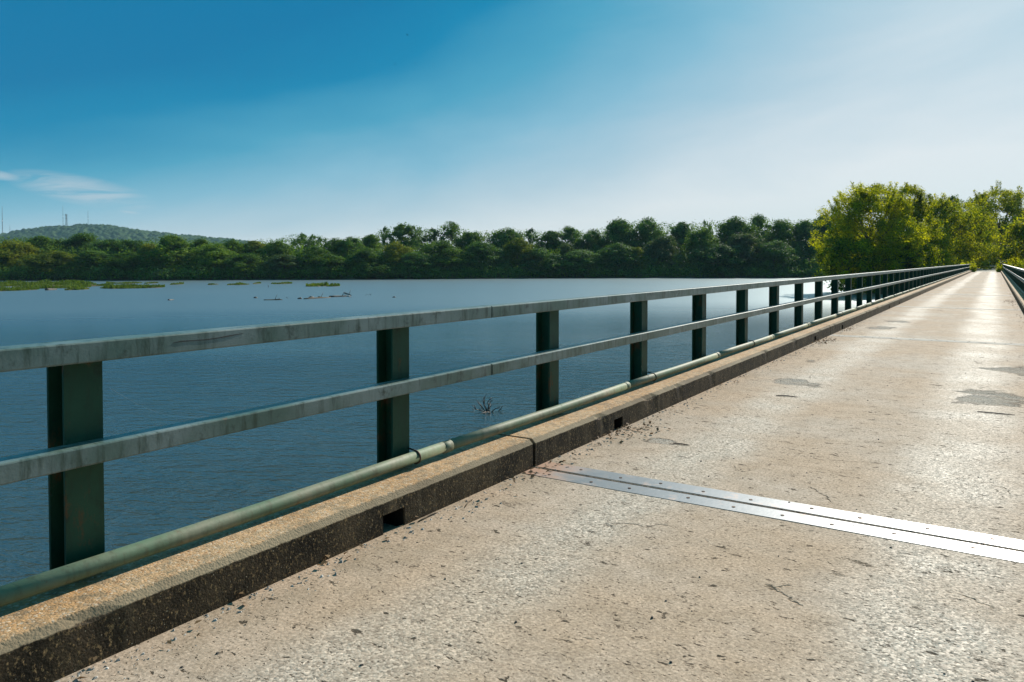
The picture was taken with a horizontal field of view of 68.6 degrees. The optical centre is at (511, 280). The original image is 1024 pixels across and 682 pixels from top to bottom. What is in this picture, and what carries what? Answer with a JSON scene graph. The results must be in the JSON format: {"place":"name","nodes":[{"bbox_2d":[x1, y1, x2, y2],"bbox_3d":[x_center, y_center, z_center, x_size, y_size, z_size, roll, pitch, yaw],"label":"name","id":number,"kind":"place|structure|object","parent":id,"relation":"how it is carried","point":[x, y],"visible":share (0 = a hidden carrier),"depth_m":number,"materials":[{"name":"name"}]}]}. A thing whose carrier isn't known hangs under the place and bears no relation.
{"place":"outdoors","nodes":[
{"label":"outdoors","id":0,"kind":"place"},
{"bbox_2d":[0,223,247,247],"bbox_3d":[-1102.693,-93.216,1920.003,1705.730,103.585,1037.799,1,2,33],"label":"hill","id":1,"kind":"structure","parent":0,"point":[101,231],"depth_m":1825.79,"materials":[{"name":"green plant"}]},
{"bbox_2d":[0,278,888,585],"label":"water","id":2,"kind":"structure","parent":0,"point":[156,492],"depth_m":34.23,"materials":[{"name":"blue liquid"}]},
{"bbox_2d":[0,285,38,290],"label":"reed mat","id":3,"kind":"object","parent":2,"relation":"on","point":[18,288],"visible":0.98,"depth_m":133.54,"materials":[{"name":"plant"}]},
{"bbox_2d":[0,279,96,286],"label":"reed mat","id":4,"kind":"object","parent":2,"relation":"on","point":[6,283],"visible":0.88,"depth_m":160.96,"materials":[{"name":"plant"}]},
{"bbox_2d":[33,282,91,288],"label":"reed mat","id":5,"kind":"object","parent":2,"relation":"on","point":[42,286],"visible":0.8,"depth_m":142.48,"materials":[{"name":"plant"}]},
{"bbox_2d":[74,287,88,289],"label":"reed mat","id":6,"kind":"object","parent":2,"relation":"on","point":[80,288],"visible":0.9,"depth_m":134.55,"materials":[{"name":"plant"}]},
{"bbox_2d":[90,283,113,285],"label":"reed mat","id":7,"kind":"object","parent":2,"relation":"on","point":[102,284],"visible":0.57,"depth_m":156.00,"materials":[{"name":"plant"}]},
{"bbox_2d":[106,281,141,283],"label":"reed mat","id":8,"kind":"object","parent":2,"relation":"on","point":[129,282],"visible":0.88,"depth_m":172.42,"materials":[{"name":"plant"}]},
{"bbox_2d":[100,283,164,288],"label":"reed mat","id":9,"kind":"object","parent":2,"relation":"on","point":[125,286],"visible":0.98,"depth_m":141.97,"materials":[{"name":"plant"}]},
{"bbox_2d":[234,282,247,284],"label":"reed mat","id":10,"kind":"object","parent":2,"relation":"on","point":[238,283],"visible":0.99,"depth_m":162.65,"materials":[{"name":"plant"}]},
{"bbox_2d":[271,281,291,283],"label":"reed mat","id":11,"kind":"object","parent":2,"relation":"on","point":[286,282],"visible":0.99,"depth_m":170.13,"materials":[{"name":"plant"}]},
{"bbox_2d":[305,281,328,286],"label":"reed mat","id":12,"kind":"object","parent":2,"relation":"on","point":[313,284],"visible":0.95,"depth_m":153.68,"materials":[{"name":"plant"}]},
{"bbox_2d":[304,296,330,298],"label":"driftwood log","id":13,"kind":"object","parent":2,"relation":"in","point":[316,297],"visible":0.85,"depth_m":102.22,"materials":[{"name":"brown wood"}]},
{"bbox_2d":[328,283,339,286],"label":"reed mat","id":14,"kind":"object","parent":2,"relation":"on","point":[332,284],"visible":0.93,"depth_m":154.17,"materials":[{"name":"plant"}]},
{"bbox_2d":[473,395,502,412],"bbox_3d":[-0.828,4.175,24.852,0.950,0.780,1.025,0,1,8],"label":"snag","id":15,"kind":"object","parent":2,"relation":"in","point":[483,410],"visible":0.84,"depth_m":25.07,"materials":[{"name":"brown wood"}]},
{"bbox_2d":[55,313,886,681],"bbox_3d":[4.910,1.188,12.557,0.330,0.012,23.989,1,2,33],"label":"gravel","id":16,"kind":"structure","parent":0,"point":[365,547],"depth_m":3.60,"materials":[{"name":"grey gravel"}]},
{"bbox_2d":[0,267,994,294],"bbox_3d":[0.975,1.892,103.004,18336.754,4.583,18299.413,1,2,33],"label":"ground","id":17,"kind":"structure","parent":0,"point":[466,277],"depth_m":216.71,"materials":[{"name":"green plant"}]},
{"bbox_2d":[0,239,42,270],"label":"tree","id":18,"kind":"object","parent":17,"relation":"on","point":[10,250],"visible":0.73,"depth_m":205.00,"materials":[{"name":"green plant"}]},
{"bbox_2d":[21,235,67,257],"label":"tree","id":19,"kind":"object","parent":17,"relation":"on","point":[42,242],"visible":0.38,"depth_m":215.53,"materials":[{"name":"green plant"}]},
{"bbox_2d":[18,250,78,276],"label":"tree","id":20,"kind":"object","parent":17,"relation":"on","point":[50,258],"visible":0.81,"depth_m":200.89,"materials":[{"name":"green plant"}]},
{"bbox_2d":[37,238,79,259],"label":"tree","id":21,"kind":"object","parent":17,"relation":"on","point":[59,242],"visible":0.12,"depth_m":220.46,"materials":[{"name":"green plant"}]},
{"bbox_2d":[71,264,82,277],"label":"shrub","id":22,"kind":"object","parent":17,"relation":"on","point":[76,276],"visible":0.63,"depth_m":202.05,"materials":[{"name":"green plant"}]},
{"bbox_2d":[61,231,98,270],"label":"tree","id":23,"kind":"object","parent":17,"relation":"on","point":[82,238],"visible":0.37,"depth_m":222.26,"materials":[{"name":"green plant"}]},
{"bbox_2d":[65,250,115,275],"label":"tree","id":24,"kind":"object","parent":17,"relation":"on","point":[88,255],"visible":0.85,"depth_m":203.99,"materials":[{"name":"green plant"}]},
{"bbox_2d":[86,238,133,254],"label":"tree","id":25,"kind":"object","parent":17,"relation":"on","point":[102,244],"visible":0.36,"depth_m":217.90,"materials":[{"name":"green plant"}]},
{"bbox_2d":[103,251,150,275],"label":"tree","id":26,"kind":"object","parent":17,"relation":"on","point":[127,260],"visible":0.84,"depth_m":202.67,"materials":[{"name":"green plant"}]},
{"bbox_2d":[109,239,145,259],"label":"tree","id":27,"kind":"object","parent":17,"relation":"on","point":[134,246],"visible":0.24,"depth_m":217.84,"materials":[{"name":"green plant"}]},
{"bbox_2d":[136,243,159,272],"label":"tree","id":28,"kind":"object","parent":17,"relation":"on","point":[145,248],"visible":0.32,"depth_m":209.98,"materials":[{"name":"green plant"}]},
{"bbox_2d":[144,234,195,273],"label":"tree","id":29,"kind":"object","parent":17,"relation":"on","point":[168,249],"visible":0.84,"depth_m":207.08,"materials":[{"name":"green plant"}]},
{"bbox_2d":[183,238,210,262],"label":"tree","id":30,"kind":"object","parent":17,"relation":"on","point":[200,242],"visible":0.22,"depth_m":220.69,"materials":[{"name":"green plant"}]},
{"bbox_2d":[188,242,237,274],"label":"tree","id":31,"kind":"object","parent":17,"relation":"on","point":[212,251],"visible":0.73,"depth_m":210.17,"materials":[{"name":"green plant"}]},
{"bbox_2d":[219,239,244,254],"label":"tree","id":32,"kind":"object","parent":17,"relation":"on","point":[229,244],"visible":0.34,"depth_m":227.60,"materials":[{"name":"green plant"}]},
{"bbox_2d":[220,253,267,276],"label":"tree","id":33,"kind":"object","parent":17,"relation":"on","point":[237,260],"visible":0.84,"depth_m":209.37,"materials":[{"name":"green plant"}]},
{"bbox_2d":[240,240,265,265],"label":"tree","id":34,"kind":"object","parent":17,"relation":"on","point":[255,245],"visible":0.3,"depth_m":222.61,"materials":[{"name":"green plant"}]},
{"bbox_2d":[257,240,294,271],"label":"tree","id":35,"kind":"object","parent":17,"relation":"on","point":[276,246],"visible":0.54,"depth_m":220.88,"materials":[{"name":"green plant"}]},
{"bbox_2d":[262,253,305,276],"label":"tree","id":36,"kind":"object","parent":17,"relation":"on","point":[276,263],"visible":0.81,"depth_m":211.09,"materials":[{"name":"green plant"}]},
{"bbox_2d":[291,233,311,253],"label":"tree","id":37,"kind":"object","parent":17,"relation":"on","point":[304,237],"visible":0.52,"depth_m":242.47,"materials":[{"name":"green plant"}]},
{"bbox_2d":[292,245,332,273],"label":"tree","id":38,"kind":"object","parent":17,"relation":"on","point":[313,252],"visible":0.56,"depth_m":215.04,"materials":[{"name":"green plant"}]},
{"bbox_2d":[306,234,326,247],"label":"tree","id":39,"kind":"object","parent":17,"relation":"on","point":[318,237],"visible":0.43,"depth_m":246.07,"materials":[{"name":"green plant"}]},
{"bbox_2d":[305,254,354,276],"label":"tree","id":40,"kind":"object","parent":17,"relation":"on","point":[323,261],"visible":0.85,"depth_m":212.16,"materials":[{"name":"green plant"}]},
{"bbox_2d":[321,237,352,256],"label":"tree","id":41,"kind":"object","parent":17,"relation":"on","point":[334,245],"visible":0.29,"depth_m":227.96,"materials":[{"name":"green plant"}]},
{"bbox_2d":[335,236,364,263],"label":"tree","id":42,"kind":"object","parent":17,"relation":"on","point":[355,242],"visible":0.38,"depth_m":228.38,"materials":[{"name":"green plant"}]},
{"bbox_2d":[344,247,384,273],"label":"tree","id":43,"kind":"object","parent":17,"relation":"on","point":[368,254],"visible":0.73,"depth_m":216.59,"materials":[{"name":"green plant"}]},
{"bbox_2d":[353,260,391,277],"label":"tree","id":44,"kind":"object","parent":17,"relation":"on","point":[377,266],"visible":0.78,"depth_m":213.07,"materials":[{"name":"green plant"}]},
{"bbox_2d":[361,234,385,264],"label":"tree","id":45,"kind":"object","parent":17,"relation":"on","point":[371,241],"visible":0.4,"depth_m":235.78,"materials":[{"name":"green plant"}]},
{"bbox_2d":[379,226,393,246],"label":"tree","id":46,"kind":"object","parent":17,"relation":"on","point":[383,240],"visible":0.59,"depth_m":249.21,"materials":[{"name":"green plant"}]},
{"bbox_2d":[382,241,413,274],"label":"tree","id":47,"kind":"object","parent":17,"relation":"on","point":[390,250],"visible":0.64,"depth_m":221.36,"materials":[{"name":"green plant"}]},
{"bbox_2d":[386,222,427,264],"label":"tree","id":48,"kind":"object","parent":17,"relation":"on","point":[414,238],"visible":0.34,"depth_m":248.28,"materials":[{"name":"green plant"}]},
{"bbox_2d":[0,214,828,280],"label":"woods","id":49,"kind":"object","parent":17,"relation":"on","point":[13,272],"visible":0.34,"depth_m":223.94,"materials":[{"name":"green plant"}]},
{"bbox_2d":[391,251,440,278],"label":"tree","id":50,"kind":"object","parent":17,"relation":"on","point":[419,257],"visible":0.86,"depth_m":217.96,"materials":[{"name":"green plant"}]},
{"bbox_2d":[421,227,446,249],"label":"tree","id":51,"kind":"object","parent":17,"relation":"on","point":[430,239],"visible":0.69,"depth_m":248.83,"materials":[{"name":"green plant"}]},
{"bbox_2d":[417,240,469,272],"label":"tree","id":52,"kind":"object","parent":17,"relation":"on","point":[447,252],"visible":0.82,"depth_m":223.80,"materials":[{"name":"green plant"}]},
{"bbox_2d":[442,221,459,240],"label":"tree","id":53,"kind":"object","parent":17,"relation":"on","point":[448,236],"visible":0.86,"depth_m":252.58,"materials":[{"name":"green plant"}]},
{"bbox_2d":[451,230,486,269],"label":"tree","id":54,"kind":"object","parent":17,"relation":"on","point":[464,240],"visible":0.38,"depth_m":245.01,"materials":[{"name":"green plant"}]},
{"bbox_2d":[461,240,509,276],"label":"tree","id":55,"kind":"object","parent":17,"relation":"on","point":[481,249],"visible":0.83,"depth_m":228.06,"materials":[{"name":"green plant"}]},
{"bbox_2d":[483,226,523,266],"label":"tree","id":56,"kind":"object","parent":17,"relation":"on","point":[502,237],"visible":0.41,"depth_m":245.00,"materials":[{"name":"green plant"}]},
{"bbox_2d":[0,271,1023,681],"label":"concrete bridge","id":57,"kind":"structure","parent":17,"relation":"on","point":[838,589],"depth_m":3.80,"materials":[{"name":"concrete"}]},
{"bbox_2d":[418,512,437,521],"bbox_3d":[-0.494,1.385,4.407,0.012,0.011,0.194,1,2,30],"label":"twig","id":58,"kind":"object","parent":57,"relation":"on","point":[427,516],"visible":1,"depth_m":4.40,"materials":[{"name":"brown wood"}]},
{"bbox_2d":[0,264,969,572],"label":"bridge railing","id":59,"kind":"object","parent":57,"relation":"on","point":[74,456],"visible":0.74,"depth_m":3.96,"materials":[{"name":"grey metal"}]},
{"bbox_2d":[0,270,969,606],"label":"conduit pipe","id":60,"kind":"object","parent":57,"relation":"on","point":[24,588],"visible":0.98,"depth_m":3.88,"materials":[{"name":"green metal"}]},
{"bbox_2d":[75,294,1023,679],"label":"leaf litter","id":61,"kind":"object","parent":57,"relation":"on","point":[565,460],"visible":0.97,"depth_m":6.14,"materials":[{"name":"brown plant"}]},
{"bbox_2d":[977,411,1013,414],"bbox_3d":[4.771,1.310,7.404,0.312,0.013,0.025,1,2,33],"label":"twig","id":62,"kind":"object","parent":57,"relation":"on","point":[995,413],"visible":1,"depth_m":7.40,"materials":[{"name":"brown wood"}]},
{"bbox_2d":[1002,270,1023,294],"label":"conduit pipe","id":63,"kind":"object","parent":57,"relation":"on","point":[1019,288],"visible":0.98,"depth_m":39.12,"materials":[{"name":"metal"}]},
{"bbox_2d":[1003,264,1023,290],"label":"bridge railing","id":64,"kind":"object","parent":57,"relation":"on","point":[1015,274],"visible":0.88,"depth_m":43.45,"materials":[{"name":"grey metal"}]},
{"bbox_2d":[500,237,539,272],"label":"tree","id":65,"kind":"object","parent":17,"relation":"on","point":[515,248],"visible":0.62,"depth_m":234.23,"materials":[{"name":"green plant"}]},
{"bbox_2d":[519,228,542,248],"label":"tree","id":66,"kind":"object","parent":17,"relation":"on","point":[531,237],"visible":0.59,"depth_m":256.59,"materials":[{"name":"green plant"}]},
{"bbox_2d":[512,248,566,274],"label":"tree","id":67,"kind":"object","parent":17,"relation":"on","point":[544,255],"visible":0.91,"depth_m":230.30,"materials":[{"name":"green plant"}]},
{"bbox_2d":[535,230,564,254],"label":"tree","id":68,"kind":"object","parent":17,"relation":"on","point":[551,237],"visible":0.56,"depth_m":251.70,"materials":[{"name":"green plant"}]},
{"bbox_2d":[556,243,573,272],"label":"tree","id":69,"kind":"object","parent":17,"relation":"on","point":[564,248],"visible":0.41,"depth_m":237.73,"materials":[{"name":"green plant"}]},
{"bbox_2d":[559,226,587,250],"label":"tree","id":70,"kind":"object","parent":17,"relation":"on","point":[569,236],"visible":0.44,"depth_m":255.34,"materials":[{"name":"green plant"}]},
{"bbox_2d":[553,249,609,274],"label":"tree","id":71,"kind":"object","parent":17,"relation":"on","point":[579,258],"visible":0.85,"depth_m":233.16,"materials":[{"name":"green plant"}]},
{"bbox_2d":[579,228,609,269],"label":"tree","id":72,"kind":"object","parent":17,"relation":"on","point":[591,237],"visible":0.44,"depth_m":253.74,"materials":[{"name":"green plant"}]},
{"bbox_2d":[596,242,642,272],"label":"tree","id":73,"kind":"object","parent":17,"relation":"on","point":[618,251],"visible":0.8,"depth_m":235.87,"materials":[{"name":"green plant"}]},
{"bbox_2d":[596,216,643,263],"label":"tree","id":74,"kind":"object","parent":17,"relation":"on","point":[619,230],"visible":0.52,"depth_m":253.05,"materials":[{"name":"green plant"}]},
{"bbox_2d":[627,247,646,273],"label":"tree","id":75,"kind":"object","parent":17,"relation":"on","point":[638,255],"visible":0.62,"depth_m":237.01,"materials":[{"name":"green plant"}]},
{"bbox_2d":[630,216,667,268],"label":"tree","id":76,"kind":"object","parent":17,"relation":"on","point":[647,231],"visible":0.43,"depth_m":254.24,"materials":[{"name":"green plant"}]},
{"bbox_2d":[640,234,685,273],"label":"tree","id":77,"kind":"object","parent":17,"relation":"on","point":[660,244],"visible":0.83,"depth_m":240.21,"materials":[{"name":"green plant"}]},
{"bbox_2d":[669,221,694,268],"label":"tree","id":78,"kind":"object","parent":17,"relation":"on","point":[680,231],"visible":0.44,"depth_m":257.87,"materials":[{"name":"green plant"}]},
{"bbox_2d":[677,227,718,267],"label":"tree","id":79,"kind":"object","parent":17,"relation":"on","point":[700,238],"visible":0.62,"depth_m":242.65,"materials":[{"name":"green plant"}]},
{"bbox_2d":[702,219,713,239],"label":"tree","id":80,"kind":"object","parent":17,"relation":"on","point":[705,223],"visible":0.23,"depth_m":266.45,"materials":[{"name":"green plant"}]},
{"bbox_2d":[685,243,747,274],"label":"tree","id":81,"kind":"object","parent":17,"relation":"on","point":[716,252],"visible":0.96,"depth_m":234.23,"materials":[{"name":"green plant"}]},
{"bbox_2d":[714,216,762,257],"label":"tree","id":82,"kind":"object","parent":17,"relation":"on","point":[730,227],"visible":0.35,"depth_m":253.64,"materials":[{"name":"green plant"}]},
{"bbox_2d":[726,232,765,272],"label":"tree","id":83,"kind":"object","parent":17,"relation":"on","point":[742,241],"visible":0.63,"depth_m":239.49,"materials":[{"name":"green plant"}]},
{"bbox_2d":[751,213,770,244],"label":"tree","id":84,"kind":"object","parent":17,"relation":"on","point":[757,218],"visible":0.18,"depth_m":264.65,"materials":[{"name":"green plant"}]},
{"bbox_2d":[747,240,798,274],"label":"tree","id":85,"kind":"object","parent":17,"relation":"on","point":[779,251],"visible":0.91,"depth_m":235.30,"materials":[{"name":"green plant"}]},
{"bbox_2d":[757,218,803,268],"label":"tree","id":86,"kind":"object","parent":17,"relation":"on","point":[780,228],"visible":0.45,"depth_m":252.94,"materials":[{"name":"green plant"}]},
{"bbox_2d":[789,218,824,269],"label":"tree","id":87,"kind":"object","parent":17,"relation":"on","point":[807,227],"visible":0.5,"depth_m":251.23,"materials":[{"name":"green plant"}]},
{"bbox_2d":[808,214,832,269],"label":"tree","id":88,"kind":"object","parent":17,"relation":"on","point":[823,226],"visible":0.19,"depth_m":255.32,"materials":[{"name":"green plant"}]},
{"bbox_2d":[818,218,868,254],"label":"tree","id":89,"kind":"object","parent":17,"relation":"on","point":[835,234],"visible":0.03,"depth_m":248.25,"materials":[{"name":"green plant"}]},
{"bbox_2d":[811,232,884,293],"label":"tree","id":90,"kind":"object","parent":17,"relation":"on","point":[839,256],"visible":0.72,"depth_m":115.44,"materials":[{"name":"green plant"}]},
{"bbox_2d":[806,181,929,288],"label":"tree","id":91,"kind":"object","parent":17,"relation":"on","point":[859,200],"visible":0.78,"depth_m":118.22,"materials":[{"name":"green plant"}]},
{"bbox_2d":[871,238,945,286],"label":"tree","id":92,"kind":"object","parent":17,"relation":"on","point":[909,265],"visible":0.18,"depth_m":121.40,"materials":[{"name":"green plant"}]},
{"bbox_2d":[885,182,946,276],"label":"tree","id":93,"kind":"object","parent":17,"relation":"on","point":[919,203],"visible":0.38,"depth_m":123.76,"materials":[{"name":"green plant"}]},
{"bbox_2d":[911,223,963,266],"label":"tree","id":94,"kind":"object","parent":17,"relation":"on","point":[941,243],"visible":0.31,"depth_m":129.79,"materials":[{"name":"green plant"}]},
{"bbox_2d":[936,194,967,250],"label":"tree","id":95,"kind":"object","parent":17,"relation":"on","point":[952,197],"visible":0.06,"depth_m":177.04,"materials":[{"name":"green plant"}]},
{"bbox_2d":[911,192,999,266],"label":"tree","id":96,"kind":"object","parent":17,"relation":"on","point":[947,212],"visible":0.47,"depth_m":136.74,"materials":[{"name":"green plant"}]},
{"bbox_2d":[969,262,977,271],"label":"bush","id":97,"kind":"object","parent":17,"relation":"on","point":[973,268],"visible":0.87,"depth_m":109.82,"materials":[{"name":"green plant"}]},
{"bbox_2d":[951,210,1003,269],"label":"tree","id":98,"kind":"object","parent":17,"relation":"on","point":[992,237],"visible":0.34,"depth_m":147.50,"materials":[{"name":"green plant"}]},
{"bbox_2d":[963,198,991,264],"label":"tree","id":99,"kind":"object","parent":17,"relation":"on","point":[974,241],"visible":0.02,"depth_m":193.20,"materials":[{"name":"green plant"}]},
{"bbox_2d":[947,180,1023,265],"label":"tree","id":100,"kind":"object","parent":17,"relation":"on","point":[1011,204],"visible":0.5,"depth_m":164.77,"materials":[{"name":"green plant"}]},
{"bbox_2d":[995,264,1002,271],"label":"bush","id":101,"kind":"object","parent":17,"relation":"on","point":[998,269],"visible":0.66,"depth_m":107.95,"materials":[{"name":"green plant"}]},
{"bbox_2d":[987,223,1019,268],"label":"tree","id":102,"kind":"object","parent":17,"relation":"on","point":[1010,252],"visible":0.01,"depth_m":214.97,"materials":[{"name":"green plant"}]},
{"bbox_2d":[994,213,1023,268],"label":"tree","id":103,"kind":"object","parent":17,"relation":"on","point":[1016,232],"visible":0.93,"depth_m":130.96,"materials":[{"name":"green plant"}]},
{"bbox_2d":[1009,259,1023,268],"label":"bush","id":104,"kind":"object","parent":17,"relation":"on","point":[1019,263],"visible":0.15,"depth_m":99.47,"materials":[{"name":"green plant"}]},
{"bbox_2d":[0,0,1023,250],"label":"sky","id":105,"kind":"structure","parent":0,"point":[251,120],"materials":[{"name":"blue"}]},
{"bbox_2d":[82,358,1002,681],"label":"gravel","id":106,"kind":"structure","parent":0,"point":[666,600],"depth_m":3.35,"materials":[{"name":"grey gravel"}]},
{"bbox_2d":[975,269,995,271],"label":"approach road","id":107,"kind":"structure","parent":0,"point":[991,270],"depth_m":132.47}
]}

